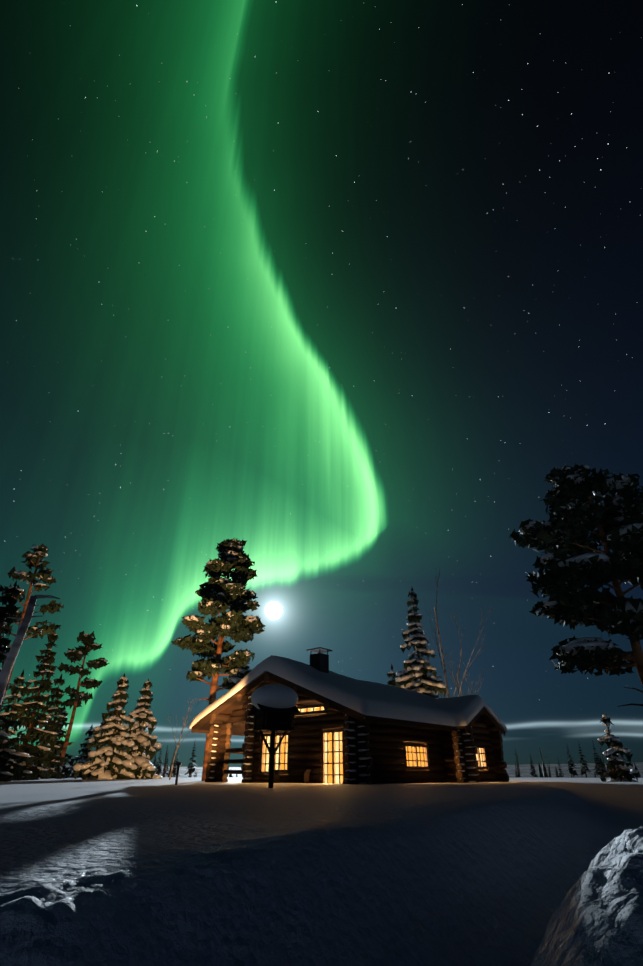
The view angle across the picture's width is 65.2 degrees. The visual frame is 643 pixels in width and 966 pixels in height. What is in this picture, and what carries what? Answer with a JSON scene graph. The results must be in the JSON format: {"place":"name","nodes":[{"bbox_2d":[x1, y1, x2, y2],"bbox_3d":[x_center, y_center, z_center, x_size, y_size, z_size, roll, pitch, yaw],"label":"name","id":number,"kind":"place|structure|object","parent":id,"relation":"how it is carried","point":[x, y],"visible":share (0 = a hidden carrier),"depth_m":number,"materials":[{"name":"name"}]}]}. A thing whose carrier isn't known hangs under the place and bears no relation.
{"place":"outdoors","nodes":[
{"label":"outdoors","id":0,"kind":"place"},
{"bbox_2d":[0,762,642,965],"bbox_3d":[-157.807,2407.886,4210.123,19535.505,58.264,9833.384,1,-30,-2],"label":"snow ground","id":1,"kind":"structure","parent":0,"point":[525,870],"depth_m":3.78,"materials":[{"name":"white snow"}]},
{"bbox_2d":[0,580,22,781],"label":"dark spruce","id":2,"kind":"object","parent":1,"relation":"on","point":[10,609],"visible":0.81,"depth_m":25.00,"materials":[{"name":"green plant"}]},
{"bbox_2d":[0,670,38,780],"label":"dark spruce","id":3,"kind":"object","parent":1,"relation":"on","point":[9,754],"visible":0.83,"depth_m":28.80,"materials":[{"name":"green plant"}]},
{"bbox_2d":[0,595,59,707],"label":"dead snag","id":4,"kind":"object","parent":1,"relation":"on","point":[8,664],"visible":1,"depth_m":12.39,"materials":[{"name":"grey wood"}]},
{"bbox_2d":[2,630,58,779],"bbox_3d":[-18.693,14.349,32.543,4.058,9.621,4.109,8,-31,-13],"label":"dark spruce","id":5,"kind":"object","parent":1,"relation":"on","point":[36,705],"visible":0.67,"depth_m":32.10,"materials":[{"name":"green plant"}]},
{"bbox_2d":[0,543,63,712],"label":"pine","id":6,"kind":"object","parent":1,"relation":"on","point":[45,577],"visible":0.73,"depth_m":29.05,"materials":[{"name":"green plant"}]},
{"bbox_2d":[26,674,68,778],"bbox_3d":[-19.194,17.313,35.390,3.258,7.594,3.900,-14,-33,23],"label":"dark spruce","id":7,"kind":"object","parent":1,"relation":"on","point":[56,692],"visible":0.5,"depth_m":35.41,"materials":[{"name":"green plant"}]},
{"bbox_2d":[45,706,73,777],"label":"dark spruce","id":8,"kind":"object","parent":1,"relation":"on","point":[61,742],"visible":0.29,"depth_m":41.77,"materials":[{"name":"green plant"}]},
{"bbox_2d":[55,631,108,778],"bbox_3d":[-18.751,16.684,38.578,3.193,10.440,4.019,-19,-35,30],"label":"thin pine","id":9,"kind":"object","parent":1,"relation":"on","point":[77,697],"visible":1,"depth_m":39.29,"materials":[{"name":"green plant"}]},
{"bbox_2d":[68,725,95,777],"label":"dark spruce","id":10,"kind":"object","parent":1,"relation":"on","point":[84,755],"visible":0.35,"depth_m":46.88,"materials":[{"name":"green plant"}]},
{"bbox_2d":[73,673,137,779],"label":"snowy spruce","id":11,"kind":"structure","parent":1,"relation":"on","point":[110,760],"depth_m":32.04,"materials":[{"name":"white plant"}]},
{"bbox_2d":[121,678,161,778],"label":"snowy spruce","id":12,"kind":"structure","parent":1,"relation":"on","point":[140,737],"depth_m":34.48,"materials":[{"name":"white plant"}]},
{"bbox_2d":[175,762,181,784],"bbox_3d":[-4.729,9.669,16.445,0.160,0.950,0.160,1,-30,-2],"label":"yard lamp post","id":13,"kind":"object","parent":1,"relation":"on","point":[178,764],"visible":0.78,"depth_m":16.53,"materials":[{"name":"black metal"}]},
{"bbox_2d":[168,696,199,779],"bbox_3d":[-8.508,15.640,30.947,2.026,4.627,1.295,-21,-36,32],"label":"birch","id":14,"kind":"object","parent":1,"relation":"on","point":[177,746],"visible":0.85,"depth_m":30.90,"materials":[{"name":"brown plant"}]},
{"bbox_2d":[171,538,264,780],"bbox_3d":[-5.941,9.220,28.727,4.436,13.516,5.881,-9,-31,15],"label":"tall pine","id":15,"kind":"object","parent":1,"relation":"on","point":[217,593],"visible":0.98,"depth_m":28.68,"materials":[{"name":"green plant"}]},
{"bbox_2d":[248,684,299,787],"bbox_3d":[-1.284,6.766,13.286,1.306,2.714,1.188,10,-31,-16],"label":"bird feeder","id":16,"kind":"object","parent":1,"relation":"on","point":[274,709],"depth_m":13.30,"materials":[{"name":"brown wood"}]},
{"bbox_2d":[205,673,508,783],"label":"cabin logs","id":17,"kind":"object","parent":1,"relation":"on","point":[384,743],"visible":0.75,"depth_m":21.28,"materials":[{"name":"brown wood"}]},
{"bbox_2d":[306,647,331,672],"bbox_3d":[-0.103,8.437,22.763,0.860,1.715,0.860,-24,-37,35],"label":"chimney","id":18,"kind":"object","parent":17,"relation":"on","point":[319,660],"visible":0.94,"depth_m":22.76,"materials":[{"name":"black metal"}]},
{"bbox_2d":[209,696,478,783],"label":"log ends","id":19,"kind":"object","parent":17,"relation":"on","point":[361,758],"depth_m":21.43,"materials":[{"name":"brown wood"}]},
{"bbox_2d":[191,671,504,735],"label":"roof","id":20,"kind":"structure","parent":17,"relation":"on","point":[228,707],"depth_m":22.30,"materials":[{"name":"brown wood"}]},
{"bbox_2d":[189,655,507,731],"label":"roof snow","id":21,"kind":"structure","parent":17,"relation":"on","point":[368,698],"depth_m":21.72,"materials":[{"name":"white snow"}]},
{"bbox_2d":[260,704,487,783],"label":"window frames","id":22,"kind":"structure","parent":17,"relation":"in","point":[415,752],"depth_m":20.77,"materials":[{"name":"brown wood"}]},
{"bbox_2d":[263,707,484,783],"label":"window panes","id":23,"kind":"structure","parent":22,"relation":"in","point":[330,754],"depth_m":20.58,"materials":[{"name":"yellow glass"}]},
{"bbox_2d":[387,664,396,686],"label":"spruce","id":24,"kind":"object","parent":1,"relation":"on","point":[391,681],"visible":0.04,"depth_m":38.30,"materials":[{"name":"green plant"}]},
{"bbox_2d":[153,740,640,777],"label":"distant trees","id":25,"kind":"object","parent":1,"relation":"on","point":[600,766],"visible":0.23,"depth_m":57.24,"materials":[{"name":"green plant"}]},
{"bbox_2d":[395,588,446,697],"bbox_3d":[6.566,13.546,34.418,4.908,13.279,4.797,9,-31,-15],"label":"spruce","id":26,"kind":"object","parent":1,"relation":"on","point":[416,669],"visible":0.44,"depth_m":34.46,"materials":[{"name":"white plant"}]},
{"bbox_2d":[403,564,491,697],"bbox_3d":[9.299,12.235,35.037,3.225,14.613,8.235,19,-35,-30],"label":"birch","id":27,"kind":"object","parent":1,"relation":"on","point":[443,665],"visible":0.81,"depth_m":35.15,"materials":[{"name":"brown plant"}]},
{"bbox_2d":[445,649,483,695],"bbox_3d":[10.235,15.315,34.090,2.932,8.374,3.861,1,-30,-2],"label":"bare shrub","id":28,"kind":"object","parent":1,"relation":"on","point":[464,677],"visible":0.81,"depth_m":35.36,"materials":[{"name":"brown plant"}]},
{"bbox_2d":[509,463,642,706],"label":"pine","id":29,"kind":"object","parent":1,"relation":"on","point":[573,562],"visible":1,"depth_m":14.82,"materials":[{"name":"green plant"}]},
{"bbox_2d":[597,714,638,781],"bbox_3d":[13.746,12.841,23.591,2.519,3.717,1.732,1,-30,-2],"label":"spruce","id":30,"kind":"object","parent":1,"relation":"on","point":[621,773],"visible":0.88,"depth_m":23.21,"materials":[{"name":"green plant"}]},
{"bbox_2d":[0,0,642,766],"label":"sky","id":31,"kind":"structure","parent":0,"point":[334,289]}
]}

